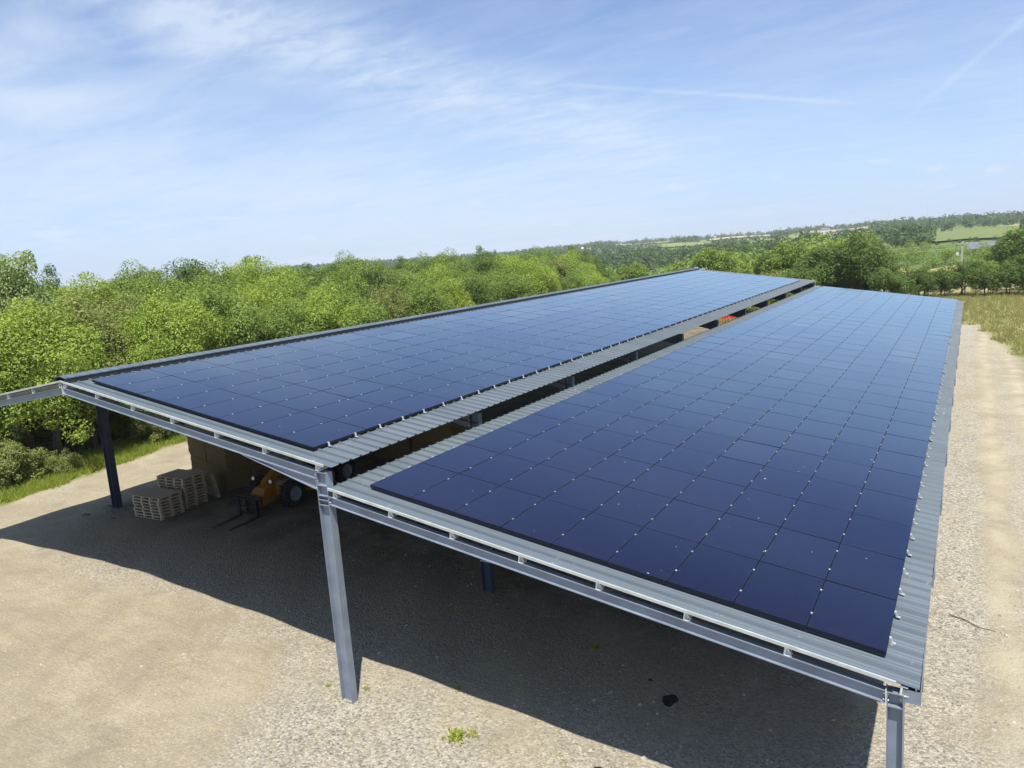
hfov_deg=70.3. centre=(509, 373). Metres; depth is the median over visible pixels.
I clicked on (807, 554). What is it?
solar panel
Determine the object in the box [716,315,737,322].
cultivator
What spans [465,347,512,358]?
solar panel
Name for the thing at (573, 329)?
solar panel
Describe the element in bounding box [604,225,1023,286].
valley woodland
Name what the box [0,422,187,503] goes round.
verge grass
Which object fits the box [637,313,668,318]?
solar panel
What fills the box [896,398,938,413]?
solar panel
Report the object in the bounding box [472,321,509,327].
solar panel
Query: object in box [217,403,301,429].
solar panel
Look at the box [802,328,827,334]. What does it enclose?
solar panel
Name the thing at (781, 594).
solar panel
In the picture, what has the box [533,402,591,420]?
solar panel
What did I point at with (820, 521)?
solar panel
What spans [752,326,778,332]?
solar panel
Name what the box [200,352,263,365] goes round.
solar panel
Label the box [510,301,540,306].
solar panel
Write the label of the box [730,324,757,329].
solar panel
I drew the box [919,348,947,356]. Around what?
solar panel
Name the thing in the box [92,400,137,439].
bush
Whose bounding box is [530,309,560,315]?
solar panel
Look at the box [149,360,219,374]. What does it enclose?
solar panel
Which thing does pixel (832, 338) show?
solar panel
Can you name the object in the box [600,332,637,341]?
solar panel
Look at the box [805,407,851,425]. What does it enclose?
solar panel
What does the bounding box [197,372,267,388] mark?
solar panel
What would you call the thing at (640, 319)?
solar panel
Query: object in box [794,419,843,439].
solar panel
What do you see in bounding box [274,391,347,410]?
solar panel
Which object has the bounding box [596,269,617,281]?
tree
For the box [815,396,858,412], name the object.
solar panel
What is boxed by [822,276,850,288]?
bush
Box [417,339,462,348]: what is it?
solar panel
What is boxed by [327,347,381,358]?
solar panel
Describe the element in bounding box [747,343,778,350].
solar panel
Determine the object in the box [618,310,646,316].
solar panel
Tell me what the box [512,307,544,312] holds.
solar panel
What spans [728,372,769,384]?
solar panel
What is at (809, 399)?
solar panel
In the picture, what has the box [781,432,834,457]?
solar panel
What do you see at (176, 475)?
pallet
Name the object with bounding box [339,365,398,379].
solar panel
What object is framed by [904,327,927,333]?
solar panel
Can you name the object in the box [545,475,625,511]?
solar panel
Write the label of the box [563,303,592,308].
solar panel
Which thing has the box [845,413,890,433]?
solar panel
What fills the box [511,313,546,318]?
solar panel
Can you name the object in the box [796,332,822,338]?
solar panel
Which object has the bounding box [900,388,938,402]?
solar panel
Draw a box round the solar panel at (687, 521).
[645,499,724,542]
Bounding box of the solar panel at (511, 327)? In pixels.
[492,324,529,331]
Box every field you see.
[616,241,669,245]
[660,241,710,246]
[710,235,769,239]
[751,236,798,242]
[803,227,867,232]
[897,265,956,275]
[932,226,1019,240]
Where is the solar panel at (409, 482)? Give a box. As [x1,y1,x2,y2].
[370,463,458,499]
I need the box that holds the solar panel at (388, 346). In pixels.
[362,341,412,351]
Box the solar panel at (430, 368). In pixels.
[402,362,457,375]
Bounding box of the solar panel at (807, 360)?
[789,355,823,365]
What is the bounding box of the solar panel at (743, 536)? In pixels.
[700,513,779,560]
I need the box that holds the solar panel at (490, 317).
[472,314,509,320]
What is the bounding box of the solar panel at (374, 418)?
[335,406,411,430]
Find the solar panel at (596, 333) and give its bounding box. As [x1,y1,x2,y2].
[577,329,613,336]
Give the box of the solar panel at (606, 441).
[574,429,637,454]
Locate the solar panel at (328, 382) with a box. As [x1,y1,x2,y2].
[296,374,361,390]
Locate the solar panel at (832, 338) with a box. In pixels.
[819,335,846,342]
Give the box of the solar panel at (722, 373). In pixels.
[699,367,739,378]
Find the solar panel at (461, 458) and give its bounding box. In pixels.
[421,444,499,473]
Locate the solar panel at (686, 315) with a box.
[669,312,699,318]
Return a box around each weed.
[441,726,465,744]
[466,727,478,739]
[590,642,602,649]
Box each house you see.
[821,228,829,233]
[967,241,1004,253]
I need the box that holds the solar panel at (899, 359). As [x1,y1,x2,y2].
[885,355,915,365]
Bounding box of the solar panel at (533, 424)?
[501,414,564,435]
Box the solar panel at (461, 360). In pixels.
[434,354,486,366]
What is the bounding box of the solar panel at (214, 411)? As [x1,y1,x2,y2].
[189,396,272,419]
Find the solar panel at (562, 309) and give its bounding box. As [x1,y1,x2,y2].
[546,306,577,311]
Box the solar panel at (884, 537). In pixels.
[841,513,914,559]
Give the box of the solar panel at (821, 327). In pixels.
[808,324,833,330]
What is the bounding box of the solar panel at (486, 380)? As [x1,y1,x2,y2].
[457,372,514,389]
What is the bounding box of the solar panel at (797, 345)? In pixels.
[781,341,810,349]
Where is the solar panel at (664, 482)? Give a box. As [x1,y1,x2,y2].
[626,465,697,498]
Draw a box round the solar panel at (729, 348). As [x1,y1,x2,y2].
[711,344,744,353]
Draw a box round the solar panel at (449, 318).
[431,315,470,321]
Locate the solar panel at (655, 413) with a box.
[627,403,679,422]
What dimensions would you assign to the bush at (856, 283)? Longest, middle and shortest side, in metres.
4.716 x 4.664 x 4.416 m
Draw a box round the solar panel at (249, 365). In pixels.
[223,357,287,371]
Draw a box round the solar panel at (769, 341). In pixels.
[756,338,786,345]
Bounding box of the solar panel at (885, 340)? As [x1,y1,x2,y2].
[871,337,897,343]
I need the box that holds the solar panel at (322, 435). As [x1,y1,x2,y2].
[279,420,365,449]
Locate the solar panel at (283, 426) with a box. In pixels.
[247,411,331,438]
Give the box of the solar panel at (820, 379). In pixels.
[801,373,838,385]
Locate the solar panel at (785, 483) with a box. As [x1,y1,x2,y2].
[747,466,811,499]
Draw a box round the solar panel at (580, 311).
[566,309,595,314]
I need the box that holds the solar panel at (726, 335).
[711,332,740,338]
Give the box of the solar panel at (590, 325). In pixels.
[572,321,607,328]
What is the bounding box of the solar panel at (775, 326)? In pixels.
[760,323,785,328]
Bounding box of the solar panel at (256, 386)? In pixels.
[220,378,292,395]
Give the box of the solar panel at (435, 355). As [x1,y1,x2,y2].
[409,350,460,361]
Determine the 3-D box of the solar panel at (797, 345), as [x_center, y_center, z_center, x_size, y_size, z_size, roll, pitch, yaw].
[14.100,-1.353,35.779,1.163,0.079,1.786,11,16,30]
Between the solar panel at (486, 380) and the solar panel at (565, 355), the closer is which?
the solar panel at (486, 380)
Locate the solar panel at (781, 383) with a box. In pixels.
[759,376,799,389]
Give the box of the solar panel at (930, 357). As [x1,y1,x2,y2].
[916,353,946,362]
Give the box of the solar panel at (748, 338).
[734,335,762,342]
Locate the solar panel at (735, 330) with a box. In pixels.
[720,327,749,334]
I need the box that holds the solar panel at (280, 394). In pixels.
[247,384,319,402]
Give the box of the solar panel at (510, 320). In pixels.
[491,317,529,323]
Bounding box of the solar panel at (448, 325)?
[427,322,466,329]
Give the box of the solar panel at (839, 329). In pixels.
[830,327,855,332]
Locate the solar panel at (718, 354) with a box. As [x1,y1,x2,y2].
[699,350,734,359]
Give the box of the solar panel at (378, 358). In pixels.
[351,352,407,364]
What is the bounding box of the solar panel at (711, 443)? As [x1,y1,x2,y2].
[679,431,737,455]
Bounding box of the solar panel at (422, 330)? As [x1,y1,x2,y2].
[400,326,443,334]
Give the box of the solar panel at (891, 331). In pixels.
[879,328,903,334]
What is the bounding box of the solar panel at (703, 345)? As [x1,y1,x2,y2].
[688,341,721,349]
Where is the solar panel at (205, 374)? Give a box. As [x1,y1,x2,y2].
[171,366,243,381]
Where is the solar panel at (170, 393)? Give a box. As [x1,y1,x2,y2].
[138,382,218,403]
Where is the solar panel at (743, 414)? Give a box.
[718,405,767,423]
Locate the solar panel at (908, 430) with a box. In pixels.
[886,420,933,441]
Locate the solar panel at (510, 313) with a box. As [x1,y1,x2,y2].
[492,310,525,316]
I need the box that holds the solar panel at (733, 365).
[713,360,750,371]
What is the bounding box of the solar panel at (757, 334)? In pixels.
[742,330,771,337]
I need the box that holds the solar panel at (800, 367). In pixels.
[780,362,815,372]
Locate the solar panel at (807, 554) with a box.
[760,527,839,579]
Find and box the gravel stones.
[0,509,1023,767]
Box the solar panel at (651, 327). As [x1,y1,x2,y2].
[631,323,665,331]
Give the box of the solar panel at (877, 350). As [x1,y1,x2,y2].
[863,346,891,354]
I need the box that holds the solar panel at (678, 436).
[639,423,697,446]
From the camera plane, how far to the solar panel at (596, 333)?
33.38 m
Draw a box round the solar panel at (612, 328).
[594,324,629,331]
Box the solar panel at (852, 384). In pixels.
[833,378,870,391]
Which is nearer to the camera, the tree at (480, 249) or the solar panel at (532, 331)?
the solar panel at (532, 331)
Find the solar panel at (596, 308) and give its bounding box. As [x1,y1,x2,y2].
[579,306,607,310]
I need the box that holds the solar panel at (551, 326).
[534,322,570,329]
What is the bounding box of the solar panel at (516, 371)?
[488,364,541,379]
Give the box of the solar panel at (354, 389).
[323,380,389,397]
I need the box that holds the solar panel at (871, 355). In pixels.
[858,351,887,360]
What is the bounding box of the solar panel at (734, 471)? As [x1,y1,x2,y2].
[699,456,764,486]
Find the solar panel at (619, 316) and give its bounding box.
[604,314,635,319]
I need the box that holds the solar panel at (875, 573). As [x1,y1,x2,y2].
[826,543,908,600]
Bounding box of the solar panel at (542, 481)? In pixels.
[501,464,580,498]
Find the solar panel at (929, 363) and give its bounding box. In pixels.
[914,359,945,369]
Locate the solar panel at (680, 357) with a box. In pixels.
[660,352,696,361]
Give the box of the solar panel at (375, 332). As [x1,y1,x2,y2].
[353,328,399,336]
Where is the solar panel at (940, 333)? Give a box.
[927,330,950,336]
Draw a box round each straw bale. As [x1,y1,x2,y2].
[184,423,204,445]
[187,439,207,462]
[191,456,207,471]
[202,428,247,452]
[205,446,250,471]
[208,463,250,490]
[250,446,272,465]
[250,464,270,478]
[363,451,374,456]
[374,443,412,459]
[397,437,411,443]
[411,427,464,445]
[412,444,426,451]
[431,423,457,429]
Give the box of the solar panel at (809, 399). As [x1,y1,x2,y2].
[781,390,823,405]
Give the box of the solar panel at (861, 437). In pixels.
[836,426,884,448]
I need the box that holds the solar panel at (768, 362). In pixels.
[753,358,788,367]
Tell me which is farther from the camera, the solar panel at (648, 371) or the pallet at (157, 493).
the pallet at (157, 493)
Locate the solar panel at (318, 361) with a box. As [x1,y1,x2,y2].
[289,355,349,367]
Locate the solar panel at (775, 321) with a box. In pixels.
[766,319,791,324]
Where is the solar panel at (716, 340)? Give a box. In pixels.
[699,336,731,343]
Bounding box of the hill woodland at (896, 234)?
[268,215,1023,275]
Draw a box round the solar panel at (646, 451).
[613,438,677,464]
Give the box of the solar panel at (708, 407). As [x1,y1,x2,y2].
[682,399,731,416]
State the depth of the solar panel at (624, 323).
36.34 m
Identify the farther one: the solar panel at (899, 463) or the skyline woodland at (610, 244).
the skyline woodland at (610, 244)
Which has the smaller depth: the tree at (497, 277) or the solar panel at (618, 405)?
the solar panel at (618, 405)
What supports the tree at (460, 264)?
on the ground at (68, 574)
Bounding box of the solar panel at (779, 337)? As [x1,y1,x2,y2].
[765,333,794,340]
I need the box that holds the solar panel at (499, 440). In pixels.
[464,428,534,452]
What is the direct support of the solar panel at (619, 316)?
on the open shed
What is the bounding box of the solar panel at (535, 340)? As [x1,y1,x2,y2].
[514,335,554,344]
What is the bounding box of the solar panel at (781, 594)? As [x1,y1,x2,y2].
[733,561,824,628]
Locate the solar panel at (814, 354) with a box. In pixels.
[798,350,829,358]
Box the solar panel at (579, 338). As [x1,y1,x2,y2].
[559,334,597,342]
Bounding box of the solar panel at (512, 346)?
[491,341,534,350]
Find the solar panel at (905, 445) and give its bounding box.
[880,434,930,457]
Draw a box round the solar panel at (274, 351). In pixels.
[244,345,302,356]
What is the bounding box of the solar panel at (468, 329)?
[448,325,488,332]
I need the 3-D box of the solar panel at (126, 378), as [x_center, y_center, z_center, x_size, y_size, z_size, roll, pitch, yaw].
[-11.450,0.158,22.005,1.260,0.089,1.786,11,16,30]
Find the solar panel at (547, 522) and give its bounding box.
[501,499,591,546]
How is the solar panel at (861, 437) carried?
on the open shed
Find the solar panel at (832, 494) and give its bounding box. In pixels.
[798,477,862,513]
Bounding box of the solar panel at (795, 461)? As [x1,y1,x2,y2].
[765,448,823,476]
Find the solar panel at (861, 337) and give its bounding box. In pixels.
[848,334,874,340]
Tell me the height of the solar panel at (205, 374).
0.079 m
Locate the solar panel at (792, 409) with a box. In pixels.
[768,400,814,417]
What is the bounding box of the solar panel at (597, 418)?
[567,408,625,428]
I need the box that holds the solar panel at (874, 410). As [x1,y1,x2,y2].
[853,402,895,419]
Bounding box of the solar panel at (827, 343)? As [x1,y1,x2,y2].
[813,339,840,347]
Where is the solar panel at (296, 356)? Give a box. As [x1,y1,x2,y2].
[266,350,326,362]
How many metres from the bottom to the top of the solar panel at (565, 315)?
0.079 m
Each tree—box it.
[0,249,50,446]
[0,296,96,466]
[0,300,117,455]
[0,383,17,418]
[18,280,133,403]
[20,292,143,449]
[25,282,48,300]
[26,263,79,302]
[49,271,119,312]
[86,275,149,307]
[87,308,205,422]
[94,293,168,321]
[98,258,167,294]
[120,288,232,424]
[123,267,194,316]
[157,257,217,292]
[165,281,248,347]
[180,275,265,349]
[189,259,250,295]
[219,257,261,284]
[221,255,262,277]
[229,275,300,344]
[239,255,313,295]
[244,296,319,341]
[269,277,329,308]
[280,265,316,277]
[288,266,316,285]
[288,281,367,331]
[302,262,331,294]
[303,262,371,298]
[316,261,353,280]
[317,249,374,272]
[321,285,389,330]
[336,270,357,279]
[350,263,399,302]
[355,257,400,280]
[364,283,413,319]
[378,268,417,284]
[390,269,432,315]
[391,261,413,270]
[395,255,421,269]
[395,276,456,315]
[403,251,444,280]
[411,263,457,300]
[430,247,470,275]
[432,275,477,309]
[441,261,472,286]
[448,269,494,294]
[458,276,497,307]
[465,255,477,263]
[469,256,503,277]
[471,245,505,268]
[476,267,510,300]
[490,256,536,276]
[490,268,532,301]
[493,254,515,272]
[505,252,519,259]
[517,245,553,264]
[517,257,560,295]
[518,257,558,274]
[527,254,555,268]
[537,246,561,261]
[541,256,574,284]
[556,248,593,263]
[559,249,587,265]
[559,269,594,290]
[561,267,598,289]
[567,258,592,271]
[568,245,595,261]
[572,261,602,272]
[576,269,609,284]
[578,250,603,271]
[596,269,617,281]
[602,274,619,282]
[604,267,621,280]
[616,261,649,279]
[691,247,743,272]
[729,267,768,275]
[747,270,793,310]
[753,252,773,274]
[761,242,814,275]
[771,260,827,300]
[791,245,845,285]
[818,241,842,253]
[825,231,900,289]
[907,267,935,295]
[977,259,999,269]
[983,245,1005,260]
[990,226,1023,266]
[1005,254,1023,279]
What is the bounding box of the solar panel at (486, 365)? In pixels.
[460,359,512,371]
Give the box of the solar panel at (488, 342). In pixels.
[467,337,509,346]
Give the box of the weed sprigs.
[112,523,1001,767]
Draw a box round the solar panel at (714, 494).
[675,476,746,512]
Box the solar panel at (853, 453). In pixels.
[825,440,878,467]
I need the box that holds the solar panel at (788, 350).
[771,346,803,354]
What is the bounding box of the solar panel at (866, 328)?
[856,326,880,331]
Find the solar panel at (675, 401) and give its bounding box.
[649,393,697,409]
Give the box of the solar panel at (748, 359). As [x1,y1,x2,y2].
[726,354,761,363]
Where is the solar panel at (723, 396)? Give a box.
[699,389,745,404]
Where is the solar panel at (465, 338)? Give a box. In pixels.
[445,333,487,342]
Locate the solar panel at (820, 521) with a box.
[781,500,851,543]
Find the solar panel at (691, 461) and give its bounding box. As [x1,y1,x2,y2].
[655,447,719,475]
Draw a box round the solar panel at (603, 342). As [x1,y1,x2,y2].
[582,337,622,347]
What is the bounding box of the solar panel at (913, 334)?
[902,331,925,337]
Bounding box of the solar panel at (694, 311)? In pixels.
[682,309,708,314]
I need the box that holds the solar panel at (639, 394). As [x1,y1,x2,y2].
[616,387,665,402]
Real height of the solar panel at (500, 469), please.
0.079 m
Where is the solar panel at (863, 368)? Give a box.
[847,363,879,374]
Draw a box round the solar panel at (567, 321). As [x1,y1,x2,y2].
[551,318,586,325]
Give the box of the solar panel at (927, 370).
[911,365,943,376]
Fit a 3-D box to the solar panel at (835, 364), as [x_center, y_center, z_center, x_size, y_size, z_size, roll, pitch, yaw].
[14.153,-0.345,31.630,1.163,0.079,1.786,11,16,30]
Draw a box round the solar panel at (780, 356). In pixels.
[762,352,796,360]
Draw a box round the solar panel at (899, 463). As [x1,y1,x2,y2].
[872,449,927,476]
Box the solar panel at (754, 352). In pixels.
[736,348,770,356]
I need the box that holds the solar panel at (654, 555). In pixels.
[607,527,698,583]
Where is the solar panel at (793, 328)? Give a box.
[781,325,806,331]
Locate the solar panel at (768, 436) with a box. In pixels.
[739,424,792,447]
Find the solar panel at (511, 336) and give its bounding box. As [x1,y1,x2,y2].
[492,332,532,340]
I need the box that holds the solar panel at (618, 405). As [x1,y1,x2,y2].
[594,397,646,414]
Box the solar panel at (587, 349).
[562,343,604,354]
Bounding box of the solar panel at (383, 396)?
[352,386,418,405]
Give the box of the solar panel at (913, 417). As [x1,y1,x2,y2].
[891,408,934,426]
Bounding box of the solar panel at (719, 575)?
[667,543,758,605]
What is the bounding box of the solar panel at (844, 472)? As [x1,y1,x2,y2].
[813,457,870,487]
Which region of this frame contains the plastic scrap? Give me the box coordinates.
[662,695,678,706]
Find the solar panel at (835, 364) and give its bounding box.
[817,359,851,369]
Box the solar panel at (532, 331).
[513,327,552,334]
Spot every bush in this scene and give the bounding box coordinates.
[0,424,19,445]
[0,438,49,488]
[17,398,99,453]
[38,447,83,475]
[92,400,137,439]
[129,412,179,441]
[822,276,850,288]
[836,271,866,289]
[850,277,881,291]
[865,267,904,291]
[867,263,918,294]
[895,268,917,294]
[910,264,945,295]
[928,265,961,295]
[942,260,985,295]
[966,264,1004,295]
[988,260,1023,294]
[1009,265,1023,291]
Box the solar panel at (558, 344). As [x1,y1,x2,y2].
[538,339,578,348]
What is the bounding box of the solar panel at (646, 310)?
[631,307,659,312]
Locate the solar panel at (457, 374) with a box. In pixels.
[429,367,485,381]
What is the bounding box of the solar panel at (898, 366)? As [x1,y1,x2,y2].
[881,361,912,371]
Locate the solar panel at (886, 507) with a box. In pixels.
[853,488,919,526]
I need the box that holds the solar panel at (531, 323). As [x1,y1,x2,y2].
[512,320,549,326]
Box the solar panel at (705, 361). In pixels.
[686,356,723,366]
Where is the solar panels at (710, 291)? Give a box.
[526,270,957,332]
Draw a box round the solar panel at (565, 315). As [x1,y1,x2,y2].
[548,312,581,317]
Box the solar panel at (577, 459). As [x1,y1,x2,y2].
[540,445,611,474]
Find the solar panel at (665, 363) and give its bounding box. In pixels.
[645,358,684,369]
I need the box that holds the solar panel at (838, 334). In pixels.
[824,331,851,337]
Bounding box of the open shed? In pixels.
[0,267,963,767]
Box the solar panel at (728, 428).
[699,417,753,438]
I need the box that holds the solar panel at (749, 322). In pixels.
[738,320,764,325]
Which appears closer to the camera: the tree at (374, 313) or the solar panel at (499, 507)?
the solar panel at (499, 507)
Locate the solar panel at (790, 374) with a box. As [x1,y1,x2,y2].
[771,369,808,380]
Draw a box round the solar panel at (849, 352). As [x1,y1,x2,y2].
[831,348,861,356]
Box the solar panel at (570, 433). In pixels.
[537,421,600,444]
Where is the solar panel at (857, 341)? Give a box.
[842,338,870,345]
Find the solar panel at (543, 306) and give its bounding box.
[529,304,558,308]
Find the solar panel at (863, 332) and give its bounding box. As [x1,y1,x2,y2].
[852,330,877,335]
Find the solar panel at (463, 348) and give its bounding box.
[438,343,486,353]
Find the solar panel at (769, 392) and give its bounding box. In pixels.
[747,385,790,399]
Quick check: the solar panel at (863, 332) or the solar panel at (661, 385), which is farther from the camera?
the solar panel at (863, 332)
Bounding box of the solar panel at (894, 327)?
[882,325,905,330]
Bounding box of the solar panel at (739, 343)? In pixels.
[723,339,754,347]
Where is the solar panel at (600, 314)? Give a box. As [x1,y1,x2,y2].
[583,311,614,316]
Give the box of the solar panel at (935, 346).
[921,343,949,350]
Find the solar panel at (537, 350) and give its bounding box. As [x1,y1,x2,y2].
[513,345,559,355]
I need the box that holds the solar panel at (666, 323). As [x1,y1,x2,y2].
[646,319,677,326]
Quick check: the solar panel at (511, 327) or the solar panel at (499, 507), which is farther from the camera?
the solar panel at (511, 327)
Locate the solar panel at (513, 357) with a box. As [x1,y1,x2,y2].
[489,352,537,363]
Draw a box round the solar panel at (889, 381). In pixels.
[872,375,906,387]
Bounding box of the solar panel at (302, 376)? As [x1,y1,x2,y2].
[270,368,335,383]
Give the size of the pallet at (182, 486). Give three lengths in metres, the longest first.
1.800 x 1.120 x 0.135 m
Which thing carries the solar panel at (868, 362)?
on the open shed
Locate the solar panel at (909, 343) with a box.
[896,340,922,346]
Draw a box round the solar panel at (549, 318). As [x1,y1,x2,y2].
[530,316,566,321]
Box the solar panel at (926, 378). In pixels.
[908,372,943,384]
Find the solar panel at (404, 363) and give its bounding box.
[376,357,432,369]
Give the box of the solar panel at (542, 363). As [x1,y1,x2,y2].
[515,356,564,369]
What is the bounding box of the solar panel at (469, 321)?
[451,318,489,324]
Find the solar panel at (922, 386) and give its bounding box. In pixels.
[905,380,941,392]
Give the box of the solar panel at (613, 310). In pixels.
[600,308,628,313]
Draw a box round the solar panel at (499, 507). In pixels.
[454,486,543,529]
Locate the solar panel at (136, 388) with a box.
[114,376,192,395]
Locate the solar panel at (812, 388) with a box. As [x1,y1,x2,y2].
[792,381,831,395]
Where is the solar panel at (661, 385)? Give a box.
[636,378,682,392]
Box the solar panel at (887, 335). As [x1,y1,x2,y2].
[875,332,900,339]
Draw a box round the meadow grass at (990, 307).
[717,289,1023,355]
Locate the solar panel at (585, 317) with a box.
[568,315,601,320]
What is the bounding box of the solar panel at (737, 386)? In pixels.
[714,380,757,393]
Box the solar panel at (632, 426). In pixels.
[602,415,659,437]
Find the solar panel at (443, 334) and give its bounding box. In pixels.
[423,330,466,338]
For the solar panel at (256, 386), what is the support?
on the open shed
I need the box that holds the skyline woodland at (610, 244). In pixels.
[273,210,1023,270]
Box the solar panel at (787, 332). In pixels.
[774,329,800,335]
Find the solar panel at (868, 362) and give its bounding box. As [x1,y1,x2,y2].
[853,357,884,367]
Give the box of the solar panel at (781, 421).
[755,412,804,431]
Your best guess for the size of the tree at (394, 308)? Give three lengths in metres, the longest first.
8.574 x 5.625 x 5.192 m
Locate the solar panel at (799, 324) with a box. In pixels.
[788,322,812,327]
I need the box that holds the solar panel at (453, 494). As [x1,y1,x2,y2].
[410,474,499,514]
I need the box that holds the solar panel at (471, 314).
[453,311,489,317]
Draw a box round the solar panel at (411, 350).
[386,345,437,356]
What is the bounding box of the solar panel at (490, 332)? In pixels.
[468,328,509,336]
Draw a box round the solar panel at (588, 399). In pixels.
[560,391,613,407]
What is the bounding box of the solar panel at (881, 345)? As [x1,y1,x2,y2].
[867,341,894,348]
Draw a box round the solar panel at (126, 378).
[92,369,170,387]
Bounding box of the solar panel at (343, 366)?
[314,359,373,373]
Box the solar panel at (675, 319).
[659,316,688,322]
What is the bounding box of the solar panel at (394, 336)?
[373,332,418,340]
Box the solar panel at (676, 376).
[655,370,697,382]
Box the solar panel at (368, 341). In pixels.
[342,337,389,346]
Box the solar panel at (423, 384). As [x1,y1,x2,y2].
[393,376,453,392]
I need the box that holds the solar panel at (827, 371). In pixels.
[810,366,845,377]
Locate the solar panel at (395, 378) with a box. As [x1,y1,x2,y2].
[365,370,425,385]
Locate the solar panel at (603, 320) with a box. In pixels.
[589,317,621,323]
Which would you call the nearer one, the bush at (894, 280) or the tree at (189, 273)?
the tree at (189, 273)
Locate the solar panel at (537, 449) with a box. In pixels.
[501,436,571,463]
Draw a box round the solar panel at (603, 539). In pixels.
[552,512,642,563]
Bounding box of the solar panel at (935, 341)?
[923,338,949,345]
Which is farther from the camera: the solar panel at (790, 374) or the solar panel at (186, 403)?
the solar panel at (790, 374)
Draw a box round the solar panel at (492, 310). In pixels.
[476,308,507,313]
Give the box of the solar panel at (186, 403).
[163,389,243,411]
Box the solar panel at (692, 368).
[671,362,710,374]
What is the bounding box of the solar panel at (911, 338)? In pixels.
[899,335,924,341]
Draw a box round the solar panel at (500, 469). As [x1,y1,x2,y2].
[460,453,538,485]
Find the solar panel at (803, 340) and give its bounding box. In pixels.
[788,336,817,343]
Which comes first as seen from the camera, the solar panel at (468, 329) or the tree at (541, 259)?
the solar panel at (468, 329)
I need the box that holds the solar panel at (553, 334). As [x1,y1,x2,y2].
[535,330,573,338]
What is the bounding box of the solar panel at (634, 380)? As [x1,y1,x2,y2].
[608,373,652,386]
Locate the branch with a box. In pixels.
[949,614,995,631]
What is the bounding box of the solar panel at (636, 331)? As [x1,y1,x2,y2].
[617,327,652,336]
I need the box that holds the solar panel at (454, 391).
[422,382,484,401]
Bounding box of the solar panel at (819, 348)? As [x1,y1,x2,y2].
[805,344,835,352]
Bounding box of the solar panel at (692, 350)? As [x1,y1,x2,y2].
[674,346,708,355]
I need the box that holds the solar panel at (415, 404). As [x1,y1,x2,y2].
[381,393,450,415]
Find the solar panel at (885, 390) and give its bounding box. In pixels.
[866,383,903,396]
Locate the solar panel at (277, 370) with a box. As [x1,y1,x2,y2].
[245,363,309,377]
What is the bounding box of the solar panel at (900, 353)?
[889,349,917,358]
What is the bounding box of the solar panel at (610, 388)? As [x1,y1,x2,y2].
[585,381,633,396]
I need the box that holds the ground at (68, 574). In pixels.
[0,220,1023,767]
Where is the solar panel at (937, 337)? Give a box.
[925,334,950,341]
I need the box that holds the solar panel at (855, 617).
[806,580,900,655]
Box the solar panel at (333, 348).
[306,343,360,353]
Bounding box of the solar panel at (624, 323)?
[610,320,642,326]
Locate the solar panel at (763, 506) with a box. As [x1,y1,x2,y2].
[726,488,797,527]
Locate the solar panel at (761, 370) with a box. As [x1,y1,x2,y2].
[741,364,779,375]
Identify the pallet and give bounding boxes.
[132,487,181,501]
[132,494,181,505]
[133,497,181,508]
[133,503,183,514]
[134,500,183,510]
[135,506,184,517]
[135,509,184,520]
[156,469,203,481]
[157,475,204,484]
[157,478,204,488]
[159,481,205,491]
[164,484,205,493]
[182,487,206,497]
[182,490,207,499]
[182,493,206,503]
[183,496,207,506]
[183,499,207,508]
[195,468,220,497]
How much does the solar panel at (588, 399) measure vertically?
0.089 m
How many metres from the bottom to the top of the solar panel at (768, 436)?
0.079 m
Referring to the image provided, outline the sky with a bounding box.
[0,0,1023,287]
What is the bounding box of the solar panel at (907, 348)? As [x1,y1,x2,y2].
[893,344,920,352]
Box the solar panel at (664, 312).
[650,310,678,314]
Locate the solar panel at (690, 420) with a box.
[662,410,715,430]
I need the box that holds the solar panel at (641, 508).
[593,487,673,526]
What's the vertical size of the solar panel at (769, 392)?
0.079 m
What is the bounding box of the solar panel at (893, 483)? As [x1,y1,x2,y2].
[864,467,923,499]
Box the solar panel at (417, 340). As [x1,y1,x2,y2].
[395,335,439,344]
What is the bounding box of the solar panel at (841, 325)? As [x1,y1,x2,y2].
[835,323,858,328]
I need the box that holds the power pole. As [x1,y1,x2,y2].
[956,242,967,264]
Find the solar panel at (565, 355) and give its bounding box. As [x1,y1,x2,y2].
[541,349,585,361]
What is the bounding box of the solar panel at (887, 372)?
[877,368,910,379]
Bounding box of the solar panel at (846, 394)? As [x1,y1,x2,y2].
[825,386,864,401]
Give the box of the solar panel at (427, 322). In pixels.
[409,319,447,325]
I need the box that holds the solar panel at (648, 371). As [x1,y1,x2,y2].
[626,365,668,377]
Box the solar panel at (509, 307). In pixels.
[492,304,524,309]
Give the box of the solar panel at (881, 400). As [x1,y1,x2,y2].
[860,392,899,409]
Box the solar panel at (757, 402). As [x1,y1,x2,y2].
[733,394,779,410]
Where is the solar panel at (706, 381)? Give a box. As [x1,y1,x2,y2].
[684,375,727,387]
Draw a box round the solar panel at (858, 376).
[840,370,875,382]
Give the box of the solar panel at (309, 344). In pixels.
[284,339,336,349]
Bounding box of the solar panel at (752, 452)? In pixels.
[721,439,779,465]
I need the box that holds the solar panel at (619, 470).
[582,455,653,485]
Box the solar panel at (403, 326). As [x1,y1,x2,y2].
[381,323,424,330]
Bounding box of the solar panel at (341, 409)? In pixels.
[303,398,379,419]
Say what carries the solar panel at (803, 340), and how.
on the open shed
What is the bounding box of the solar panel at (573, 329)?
[555,326,590,333]
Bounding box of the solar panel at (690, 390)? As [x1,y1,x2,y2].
[667,383,713,398]
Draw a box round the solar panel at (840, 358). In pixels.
[825,353,856,362]
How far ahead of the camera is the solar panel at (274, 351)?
26.42 m
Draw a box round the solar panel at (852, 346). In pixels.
[837,343,865,350]
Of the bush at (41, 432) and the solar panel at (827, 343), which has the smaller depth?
the solar panel at (827, 343)
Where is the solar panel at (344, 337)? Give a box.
[320,333,368,342]
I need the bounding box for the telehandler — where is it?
[211,456,355,530]
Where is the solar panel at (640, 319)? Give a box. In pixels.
[625,317,655,322]

